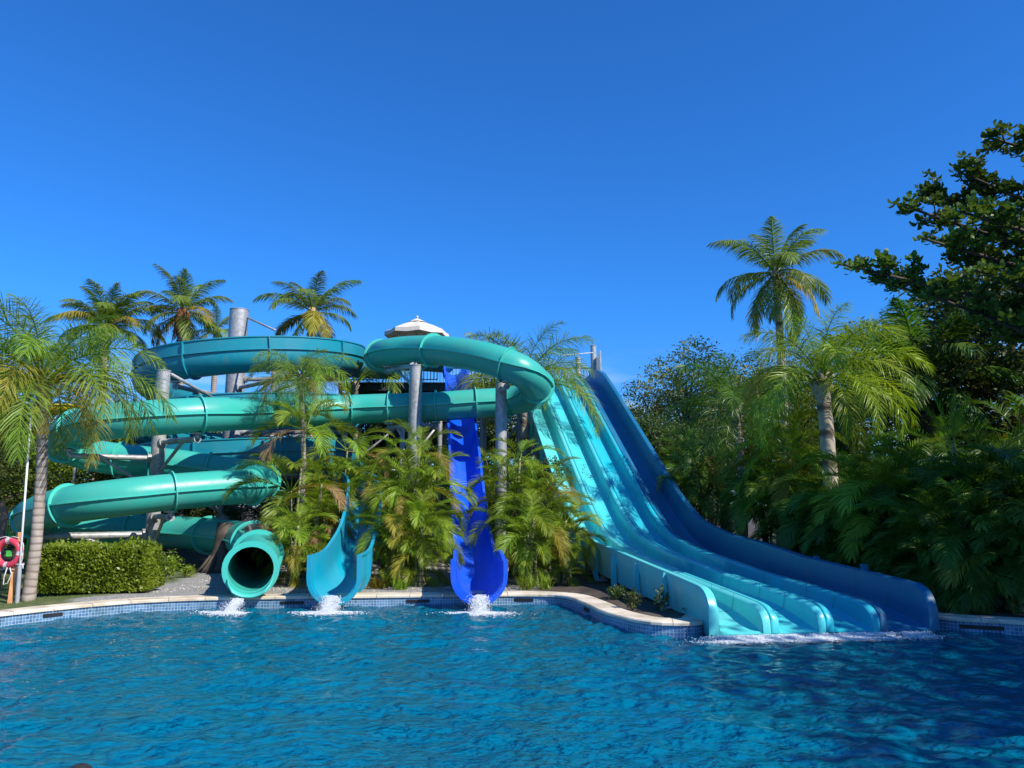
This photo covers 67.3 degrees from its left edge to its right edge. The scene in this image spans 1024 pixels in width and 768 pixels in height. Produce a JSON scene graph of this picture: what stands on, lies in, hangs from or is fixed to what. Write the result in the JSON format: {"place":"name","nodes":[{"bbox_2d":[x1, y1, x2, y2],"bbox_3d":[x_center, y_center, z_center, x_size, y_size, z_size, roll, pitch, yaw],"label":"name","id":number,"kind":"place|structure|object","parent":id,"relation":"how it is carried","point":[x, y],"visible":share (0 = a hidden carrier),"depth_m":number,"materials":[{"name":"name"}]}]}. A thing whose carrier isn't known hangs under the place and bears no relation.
{"place":"outdoors","nodes":[
{"label":"outdoors","id":0,"kind":"place"},
{"bbox_2d":[0,578,176,606],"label":"lawn grass","id":1,"kind":"structure","parent":0,"point":[65,596],"depth_m":13.96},
{"bbox_2d":[221,506,267,523],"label":"broadleaf tree","id":2,"kind":"object","parent":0,"point":[238,515],"visible":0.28,"depth_m":25.48,"materials":[{"name":"green plant"}]},
{"bbox_2d":[152,564,537,593],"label":"gravel","id":3,"kind":"structure","parent":0,"point":[218,577],"depth_m":15.51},
{"bbox_2d":[0,604,1023,767],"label":"pool water","id":4,"kind":"structure","parent":0,"point":[544,686],"depth_m":7.41,"materials":[{"name":"liquid"}]},
{"bbox_2d":[190,595,250,616],"bbox_3d":[-4.812,3.745,12.925,1.511,0.269,1.022,0,-9,0],"label":"splash","id":5,"kind":"object","parent":4,"relation":"on","point":[234,604],"visible":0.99,"depth_m":13.13,"materials":[{"name":"white liquid"}]},
{"bbox_2d":[287,595,366,618],"bbox_3d":[-3.179,3.719,12.937,1.651,0.324,1.016,0,-9,0],"label":"splash","id":6,"kind":"object","parent":4,"relation":"on","point":[329,605],"visible":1,"depth_m":13.16,"materials":[{"name":"white liquid"}]},
{"bbox_2d":[426,591,534,617],"bbox_3d":[-0.537,3.705,12.920,1.880,0.343,0.934,0,-9,0],"label":"splash","id":7,"kind":"object","parent":4,"relation":"on","point":[480,603],"visible":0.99,"depth_m":13.10,"materials":[{"name":"white liquid"}]},
{"bbox_2d":[684,633,817,644],"bbox_3d":[3.174,3.429,10.300,3.018,0.072,0.538,1,-9,-8],"label":"splash","id":8,"kind":"object","parent":4,"relation":"on","point":[746,639],"visible":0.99,"depth_m":10.34,"materials":[{"name":"white liquid"}]},
{"bbox_2d":[736,632,894,643],"bbox_3d":[4.003,3.448,10.415,2.572,0.070,0.554,1,-9,-9],"label":"splash","id":9,"kind":"object","parent":4,"relation":"on","point":[811,638],"visible":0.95,"depth_m":10.46,"materials":[{"name":"white liquid"}]},
{"bbox_2d":[790,631,929,643],"bbox_3d":[4.601,3.464,10.514,3.241,0.073,0.511,1,-9,-8],"label":"splash","id":10,"kind":"object","parent":4,"relation":"on","point":[866,636],"visible":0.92,"depth_m":10.58,"materials":[{"name":"white liquid"}]},
{"bbox_2d":[0,507,1023,617],"bbox_3d":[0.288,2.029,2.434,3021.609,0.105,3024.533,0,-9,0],"label":"ground","id":11,"kind":"structure","parent":0,"point":[598,589],"depth_m":14.96,"materials":[{"name":"concrete"}]},
{"bbox_2d":[0,507,8,588],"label":"wooden post","id":12,"kind":"object","parent":11,"relation":"on","point":[4,518],"visible":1,"depth_m":15.30,"materials":[{"name":"brown wood"}]},
{"bbox_2d":[5,532,20,603],"bbox_3d":[-8.789,3.175,13.165,0.736,1.252,0.296,0,-9,0],"label":"buoy stand","id":13,"kind":"object","parent":11,"relation":"on","point":[12,586],"visible":0.53,"depth_m":13.07,"materials":[{"name":"orange wood"}]},
{"bbox_2d":[0,536,23,584],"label":"ring buoy","id":14,"kind":"object","parent":13,"relation":"hanging from","point":[14,542],"visible":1,"depth_m":13.12,"materials":[{"name":"red plastic"}]},
{"bbox_2d":[15,403,32,602],"bbox_3d":[-8.406,2.027,13.256,0.282,3.447,0.094,-6,-11,32],"label":"leaning pole","id":15,"kind":"object","parent":11,"relation":"on","point":[18,581],"visible":0.76,"depth_m":13.13,"materials":[{"name":"metal"}]},
{"bbox_2d":[0,335,55,447],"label":"coconut palm","id":16,"kind":"object","parent":11,"relation":"on","point":[28,400],"visible":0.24,"depth_m":15.86,"materials":[{"name":"green plant"}]},
{"bbox_2d":[0,366,86,554],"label":"broadleaf tree","id":17,"kind":"object","parent":11,"relation":"on","point":[10,480],"visible":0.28,"depth_m":24.88,"materials":[{"name":"green plant"}]},
{"bbox_2d":[0,425,93,549],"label":"broadleaf tree","id":18,"kind":"object","parent":11,"relation":"on","point":[7,486],"visible":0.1,"depth_m":28.25,"materials":[{"name":"green plant"}]},
{"bbox_2d":[0,291,178,601],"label":"queen palm","id":19,"kind":"object","parent":11,"relation":"on","point":[45,378],"visible":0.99,"depth_m":13.56,"materials":[{"name":"green plant"}]},
{"bbox_2d":[8,400,180,513],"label":"broadleaf tree","id":20,"kind":"object","parent":11,"relation":"on","point":[88,473],"visible":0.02,"depth_m":28.33,"materials":[{"name":"green plant"}]},
{"bbox_2d":[26,535,165,593],"bbox_3d":[-7.875,3.418,14.649,2.296,1.036,1.300,2,-9,-11],"label":"clipped hedge","id":21,"kind":"object","parent":11,"relation":"on","point":[91,566],"visible":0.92,"depth_m":14.19,"materials":[{"name":"green plant"}]},
{"bbox_2d":[31,438,165,513],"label":"broadleaf tree","id":22,"kind":"object","parent":11,"relation":"on","point":[106,477],"visible":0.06,"depth_m":28.82,"materials":[{"name":"green plant"}]},
{"bbox_2d":[44,278,166,479],"bbox_3d":[-17.821,1.300,33.049,4.729,11.300,4.320,0,-9,0],"label":"coconut palm","id":23,"kind":"object","parent":11,"relation":"on","point":[122,306],"visible":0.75,"depth_m":33.41,"materials":[{"name":"green plant"}]},
{"bbox_2d":[43,369,212,543],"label":"steel column","id":24,"kind":"structure","parent":11,"relation":"on","point":[155,458],"depth_m":19.81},
{"bbox_2d":[10,333,554,597],"bbox_3d":[-4.472,1.144,21.689,14.792,7.753,11.356,8,-12,-42],"label":"green tube slide","id":25,"kind":"object","parent":24,"relation":"on","point":[188,479],"visible":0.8,"depth_m":20.25,"materials":[{"name":"plastic"}]},
{"bbox_2d":[161,549,184,578],"bbox_3d":[-7.632,4.031,17.107,0.666,0.717,0.698,0,-9,0],"label":"shrub","id":26,"kind":"object","parent":11,"relation":"on","point":[174,563],"visible":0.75,"depth_m":17.04,"materials":[{"name":"green plant"}]},
{"bbox_2d":[123,263,232,385],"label":"coconut palm","id":27,"kind":"object","parent":11,"relation":"on","point":[182,325],"visible":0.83,"depth_m":34.63,"materials":[{"name":"green plant"}]},
{"bbox_2d":[162,506,217,517],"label":"broadleaf tree","id":28,"kind":"object","parent":11,"relation":"on","point":[192,512],"visible":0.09,"depth_m":28.50,"materials":[{"name":"green plant"}]},
{"bbox_2d":[187,306,228,391],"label":"coconut palm","id":29,"kind":"object","parent":11,"relation":"on","point":[214,378],"visible":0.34,"depth_m":44.60,"materials":[{"name":"green plant"}]},
{"bbox_2d":[194,522,233,573],"bbox_3d":[-7.199,4.068,19.099,1.255,1.259,1.251,0,-9,0],"label":"palm stump","id":30,"kind":"object","parent":11,"relation":"on","point":[213,561],"visible":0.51,"depth_m":18.85,"materials":[{"name":"wood"}]},
{"bbox_2d":[199,429,295,521],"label":"broadleaf tree","id":31,"kind":"object","parent":11,"relation":"on","point":[258,509],"visible":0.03,"depth_m":34.06,"materials":[{"name":"green plant"}]},
{"bbox_2d":[146,307,350,554],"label":"steel column","id":32,"kind":"structure","parent":11,"relation":"on","point":[238,321],"depth_m":26.32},
{"bbox_2d":[130,335,401,605],"bbox_3d":[-7.878,1.315,22.171,8.888,7.820,17.518,1,-9,-6],"label":"spiral flume","id":33,"kind":"object","parent":32,"relation":"on","point":[330,571],"visible":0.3,"depth_m":23.06,"materials":[{"name":"paint"}]},
{"bbox_2d":[221,396,363,572],"bbox_3d":[-5.354,2.447,18.772,3.376,4.473,3.216,0,-9,0],"label":"areca palm","id":34,"kind":"object","parent":11,"relation":"on","point":[320,434],"visible":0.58,"depth_m":18.61,"materials":[{"name":"green plant"}]},
{"bbox_2d":[249,503,337,587],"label":"areca palm","id":35,"kind":"object","parent":11,"relation":"on","point":[293,561],"visible":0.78,"depth_m":15.71,"materials":[{"name":"green plant"}]},
{"bbox_2d":[246,346,358,567],"bbox_3d":[-5.675,1.958,20.137,2.859,5.954,2.779,-4,-10,25],"label":"queen palm","id":36,"kind":"object","parent":11,"relation":"on","point":[300,388],"visible":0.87,"depth_m":20.25,"materials":[{"name":"green plant"}]},
{"bbox_2d":[251,270,361,436],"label":"coconut palm","id":37,"kind":"object","parent":11,"relation":"on","point":[313,321],"visible":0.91,"depth_m":34.60,"materials":[{"name":"green plant"}]},
{"bbox_2d":[276,459,355,573],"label":"areca palm","id":38,"kind":"object","parent":11,"relation":"on","point":[316,520],"visible":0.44,"depth_m":17.19,"materials":[{"name":"green plant"}]},
{"bbox_2d":[284,480,366,576],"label":"areca palm","id":39,"kind":"object","parent":11,"relation":"on","point":[314,500],"visible":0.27,"depth_m":17.80,"materials":[{"name":"green plant"}]},
{"bbox_2d":[279,412,393,533],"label":"areca palm","id":40,"kind":"object","parent":11,"relation":"on","point":[362,455],"visible":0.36,"depth_m":21.16,"materials":[{"name":"green plant"}]},
{"bbox_2d":[292,423,398,519],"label":"broadleaf tree","id":41,"kind":"object","parent":11,"relation":"on","point":[373,441],"visible":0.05,"depth_m":33.38,"materials":[{"name":"green plant"}]},
{"bbox_2d":[296,366,424,436],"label":"queen palm","id":42,"kind":"object","parent":11,"relation":"on","point":[356,385],"visible":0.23,"depth_m":29.35,"materials":[{"name":"green plant"}]},
{"bbox_2d":[347,494,434,587],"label":"areca palm","id":43,"kind":"object","parent":11,"relation":"on","point":[361,549],"visible":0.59,"depth_m":15.70,"materials":[{"name":"green plant"}]},
{"bbox_2d":[349,430,445,572],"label":"areca palm","id":44,"kind":"object","parent":11,"relation":"on","point":[368,474],"visible":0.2,"depth_m":19.19,"materials":[{"name":"green plant"}]},
{"bbox_2d":[361,422,450,538],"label":"broadleaf tree","id":45,"kind":"object","parent":11,"relation":"on","point":[432,440],"visible":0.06,"depth_m":33.34,"materials":[{"name":"green plant"}]},
{"bbox_2d":[383,362,439,561],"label":"steel column","id":46,"kind":"structure","parent":11,"relation":"on","point":[414,381],"depth_m":22.23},
{"bbox_2d":[347,419,477,581],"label":"areca palm","id":47,"kind":"object","parent":11,"relation":"on","point":[427,473],"visible":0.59,"depth_m":16.88,"materials":[{"name":"green plant"}]},
{"bbox_2d":[369,487,467,596],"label":"areca palm","id":48,"kind":"object","parent":11,"relation":"on","point":[417,530],"visible":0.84,"depth_m":15.47,"materials":[{"name":"green plant"}]},
{"bbox_2d":[338,351,600,545],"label":"start tower","id":49,"kind":"structure","parent":11,"relation":"on","point":[366,386],"depth_m":31.00,"materials":[{"name":"metal"}]},
{"bbox_2d":[384,316,448,337],"bbox_3d":[-3.994,-1.392,32.214,2.518,2.989,2.518,-2,-9,10],"label":"parasol","id":50,"kind":"object","parent":49,"relation":"on","point":[416,327],"visible":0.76,"depth_m":31.79,"materials":[{"name":"beige fabric"}]},
{"bbox_2d":[442,366,507,603],"bbox_3d":[-1.459,1.571,22.289,1.048,7.330,16.844,1,-9,-6],"label":"blue slide","id":51,"kind":"object","parent":11,"relation":"on","point":[483,569],"visible":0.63,"depth_m":17.91,"materials":[{"name":"plastic"}]},
{"bbox_2d":[440,446,522,547],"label":"areca palm","id":52,"kind":"object","parent":11,"relation":"on","point":[487,481],"visible":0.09,"depth_m":24.17,"materials":[{"name":"green plant"}]},
{"bbox_2d":[430,415,540,525],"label":"broadleaf tree","id":53,"kind":"object","parent":11,"relation":"on","point":[514,438],"visible":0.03,"depth_m":35.52,"materials":[{"name":"green plant"}]},
{"bbox_2d":[495,380,512,556],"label":"steel column","id":54,"kind":"structure","parent":11,"relation":"on","point":[503,419],"depth_m":21.56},
{"bbox_2d":[455,437,566,577],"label":"areca palm","id":55,"kind":"object","parent":11,"relation":"on","point":[497,497],"visible":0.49,"depth_m":17.67,"materials":[{"name":"green plant"}]},
{"bbox_2d":[444,319,603,516],"bbox_3d":[0.500,1.894,25.705,5.490,7.830,5.079,3,-9,-18],"label":"queen palm","id":56,"kind":"object","parent":11,"relation":"on","point":[524,421],"visible":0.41,"depth_m":25.47,"materials":[{"name":"green plant"}]},
{"bbox_2d":[484,489,577,587],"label":"areca palm","id":57,"kind":"object","parent":11,"relation":"on","point":[528,560],"visible":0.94,"depth_m":15.69,"materials":[{"name":"green plant"}]},
{"bbox_2d":[489,456,594,579],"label":"areca palm","id":58,"kind":"object","parent":11,"relation":"on","point":[551,493],"visible":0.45,"depth_m":17.20,"materials":[{"name":"green plant"}]},
{"bbox_2d":[507,455,590,558],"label":"broadleaf tree","id":59,"kind":"object","parent":11,"relation":"on","point":[554,462],"visible":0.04,"depth_m":22.70,"materials":[{"name":"green plant"}]},
{"bbox_2d":[521,495,609,585],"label":"areca palm","id":60,"kind":"object","parent":11,"relation":"on","point":[565,580],"visible":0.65,"depth_m":16.21,"materials":[{"name":"green plant"}]},
{"bbox_2d":[623,587,642,609],"bbox_3d":[1.909,3.411,12.209,0.347,0.409,0.292,-3,-9,17],"label":"shrub","id":61,"kind":"object","parent":11,"relation":"on","point":[632,597],"visible":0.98,"depth_m":12.18,"materials":[{"name":"green plant"}]},
{"bbox_2d":[620,380,690,450],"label":"broadleaf tree","id":62,"kind":"object","parent":11,"relation":"on","point":[661,405],"visible":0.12,"depth_m":34.91,"materials":[{"name":"green plant"}]},
{"bbox_2d":[653,583,669,611],"bbox_3d":[2.315,3.338,11.940,0.262,0.468,0.304,0,-9,0],"label":"shrub","id":63,"kind":"object","parent":11,"relation":"on","point":[661,604],"visible":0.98,"depth_m":11.91,"materials":[{"name":"green plant"}]},
{"bbox_2d":[629,332,747,502],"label":"broadleaf tree","id":64,"kind":"object","parent":11,"relation":"on","point":[665,375],"visible":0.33,"depth_m":32.77,"materials":[{"name":"green plant"}]},
{"bbox_2d":[633,409,749,525],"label":"broadleaf tree","id":65,"kind":"object","parent":11,"relation":"on","point":[651,435],"visible":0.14,"depth_m":27.44,"materials":[{"name":"green plant"}]},
{"bbox_2d":[651,429,733,526],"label":"areca palm","id":66,"kind":"object","parent":11,"relation":"on","point":[667,451],"visible":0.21,"depth_m":25.57,"materials":[{"name":"green plant"}]},
{"bbox_2d":[653,416,756,532],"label":"areca palm","id":67,"kind":"object","parent":11,"relation":"on","point":[701,505],"visible":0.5,"depth_m":22.07,"materials":[{"name":"green plant"}]},
{"bbox_2d":[643,347,776,531],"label":"broadleaf tree","id":68,"kind":"object","parent":11,"relation":"on","point":[708,393],"visible":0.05,"depth_m":35.46,"materials":[{"name":"green plant"}]},
{"bbox_2d":[527,370,938,636],"bbox_3d":[2.961,1.614,21.525,3.610,7.287,20.872,1,-9,-8],"label":"racing slide","id":69,"kind":"object","parent":11,"relation":"on","point":[694,562],"visible":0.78,"depth_m":16.10,"materials":[{"name":"plastic"}]},
{"bbox_2d":[659,352,806,537],"bbox_3d":[6.164,2.132,21.125,4.298,5.924,4.540,0,-9,0],"label":"queen palm","id":70,"kind":"object","parent":11,"relation":"on","point":[733,412],"visible":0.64,"depth_m":20.86,"materials":[{"name":"green plant"}]},
{"bbox_2d":[693,358,832,542],"bbox_3d":[11.565,2.845,33.638,6.648,8.534,7.720,-7,-11,37],"label":"broadleaf tree","id":71,"kind":"object","parent":11,"relation":"on","point":[746,451],"visible":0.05,"depth_m":33.74,"materials":[{"name":"green plant"}]},
{"bbox_2d":[715,431,818,544],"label":"areca palm","id":72,"kind":"object","parent":11,"relation":"on","point":[734,481],"visible":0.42,"depth_m":19.09,"materials":[{"name":"green plant"}]},
{"bbox_2d":[706,216,845,462],"bbox_3d":[10.620,-0.056,30.373,5.155,13.145,5.162,-6,-11,34],"label":"coconut palm","id":73,"kind":"object","parent":11,"relation":"on","point":[775,283],"visible":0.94,"depth_m":30.71,"materials":[{"name":"green plant"}]},
{"bbox_2d":[749,498,811,554],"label":"areca palm","id":74,"kind":"object","parent":11,"relation":"on","point":[764,534],"visible":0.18,"depth_m":17.54,"materials":[{"name":"green plant"}]},
{"bbox_2d":[729,409,851,550],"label":"areca palm","id":75,"kind":"object","parent":11,"relation":"on","point":[787,468],"visible":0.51,"depth_m":18.07,"materials":[{"name":"green plant"}]},
{"bbox_2d":[734,413,862,534],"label":"areca palm","id":76,"kind":"object","parent":11,"relation":"on","point":[844,449],"visible":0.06,"depth_m":21.32,"materials":[{"name":"green plant"}]},
{"bbox_2d":[753,458,864,556],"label":"areca palm","id":77,"kind":"object","parent":11,"relation":"on","point":[782,509],"visible":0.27,"depth_m":16.41,"materials":[{"name":"green plant"}]},
{"bbox_2d":[742,371,896,507],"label":"broadleaf tree","id":78,"kind":"object","parent":11,"relation":"on","point":[811,400],"visible":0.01,"depth_m":30.93,"materials":[{"name":"green plant"}]},
{"bbox_2d":[790,524,862,567],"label":"areca palm","id":79,"kind":"object","parent":11,"relation":"on","point":[812,543],"visible":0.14,"depth_m":15.26,"materials":[{"name":"green plant"}]},
{"bbox_2d":[779,470,889,564],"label":"areca palm","id":80,"kind":"object","parent":11,"relation":"on","point":[798,531],"visible":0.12,"depth_m":15.80,"materials":[{"name":"green plant"}]},
{"bbox_2d":[737,300,935,487],"bbox_3d":[6.921,1.400,16.935,4.320,6.064,4.062,-7,-12,39],"label":"queen palm","id":81,"kind":"object","parent":11,"relation":"on","point":[821,384],"visible":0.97,"depth_m":16.91,"materials":[{"name":"green plant"}]},
{"bbox_2d":[780,425,911,487],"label":"areca palm","id":82,"kind":"object","parent":11,"relation":"on","point":[851,457],"visible":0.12,"depth_m":17.80,"materials":[{"name":"green plant"}]},
{"bbox_2d":[792,450,922,567],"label":"areca palm","id":83,"kind":"object","parent":11,"relation":"on","point":[819,531],"visible":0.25,"depth_m":14.92,"materials":[{"name":"green plant"}]},
{"bbox_2d":[822,518,918,569],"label":"areca palm","id":84,"kind":"object","parent":11,"relation":"on","point":[835,556],"visible":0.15,"depth_m":14.19,"materials":[{"name":"green plant"}]},
{"bbox_2d":[793,433,966,574],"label":"areca palm","id":85,"kind":"object","parent":11,"relation":"on","point":[848,499],"visible":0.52,"depth_m":14.29,"materials":[{"name":"green plant"}]},
{"bbox_2d":[779,293,1023,474],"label":"broadleaf tree","id":86,"kind":"object","parent":11,"relation":"on","point":[820,334],"visible":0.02,"depth_m":24.09,"materials":[{"name":"green plant"}]},
{"bbox_2d":[854,505,964,611],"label":"areca palm","id":87,"kind":"object","parent":11,"relation":"on","point":[883,565],"visible":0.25,"depth_m":12.95,"materials":[{"name":"green plant"}]},
{"bbox_2d":[840,432,1005,560],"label":"areca palm","id":88,"kind":"object","parent":11,"relation":"on","point":[924,480],"visible":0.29,"depth_m":14.25,"materials":[{"name":"green plant"}]},
{"bbox_2d":[823,296,1023,466],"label":"coconut palm","id":89,"kind":"object","parent":11,"relation":"on","point":[923,388],"visible":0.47,"depth_m":19.07,"materials":[{"name":"green plant"}]},
{"bbox_2d":[830,119,1023,345],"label":"almond tree","id":90,"kind":"object","parent":11,"relation":"on","point":[983,258],"visible":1,"depth_m":12.72,"materials":[{"name":"green plant"}]},
{"bbox_2d":[831,269,1023,462],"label":"broadleaf tree","id":91,"kind":"object","parent":11,"relation":"on","point":[1007,363],"visible":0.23,"depth_m":19.87,"materials":[{"name":"green plant"}]},
{"bbox_2d":[849,485,1011,607],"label":"areca palm","id":92,"kind":"object","parent":11,"relation":"on","point":[919,537],"visible":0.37,"depth_m":12.69,"materials":[{"name":"green plant"}]},
{"bbox_2d":[856,416,1005,484],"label":"areca palm","id":93,"kind":"object","parent":11,"relation":"on","point":[936,436],"visible":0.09,"depth_m":17.16,"materials":[{"name":"green plant"}]},
{"bbox_2d":[917,386,970,508],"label":"young palm","id":94,"kind":"object","parent":11,"relation":"on","point":[956,416],"visible":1,"depth_m":13.64,"materials":[{"name":"green plant"}]},
{"bbox_2d":[872,477,1023,612],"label":"areca palm","id":95,"kind":"object","parent":11,"relation":"on","point":[949,558],"visible":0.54,"depth_m":12.13,"materials":[{"name":"green plant"}]},
{"bbox_2d":[873,409,1023,595],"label":"areca palm","id":96,"kind":"object","parent":11,"relation":"on","point":[1005,452],"visible":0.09,"depth_m":13.98,"materials":[{"name":"green plant"}]},
{"bbox_2d":[882,246,1023,462],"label":"broadleaf tree","id":97,"kind":"object","parent":11,"relation":"on","point":[963,374],"visible":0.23,"depth_m":19.09,"materials":[{"name":"green plant"}]},
{"bbox_2d":[886,512,1023,614],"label":"areca palm","id":98,"kind":"object","parent":11,"relation":"on","point":[983,596],"visible":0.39,"depth_m":11.76,"materials":[{"name":"green plant"}]},
{"bbox_2d":[910,493,1023,614],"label":"areca palm","id":99,"kind":"object","parent":11,"relation":"on","point":[995,537],"visible":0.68,"depth_m":11.69,"materials":[{"name":"green plant"}]},
{"bbox_2d":[922,435,1023,559],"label":"areca palm","id":100,"kind":"object","parent":11,"relation":"on","point":[981,472],"visible":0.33,"depth_m":12.90,"materials":[{"name":"green plant"}]},
{"bbox_2d":[942,390,1023,491],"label":"areca palm","id":101,"kind":"object","parent":11,"relation":"on","point":[996,439],"visible":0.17,"depth_m":16.44,"materials":[{"name":"green plant"}]},
{"bbox_2d":[952,460,1023,605],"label":"areca palm","id":102,"kind":"object","parent":11,"relation":"on","point":[1014,483],"visible":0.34,"depth_m":12.23,"materials":[{"name":"green plant"}]},
{"bbox_2d":[0,0,1023,600],"label":"sky","id":103,"kind":"structure","parent":0,"point":[509,166],"materials":[{"name":"blue"}]},
{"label":"pool floor","id":104,"kind":"structure","parent":0,"visible":0},
{"bbox_2d":[0,596,1023,638],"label":"pool wall","id":105,"kind":"structure","parent":104,"relation":"on","point":[679,632],"depth_m":13.12,"materials":[{"name":"blue tile"}]},
{"bbox_2d":[0,591,1023,625],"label":"pool coping","id":106,"kind":"object","parent":105,"relation":"on","point":[602,606],"visible":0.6,"depth_m":12.88,"materials":[{"name":"beige stone"}]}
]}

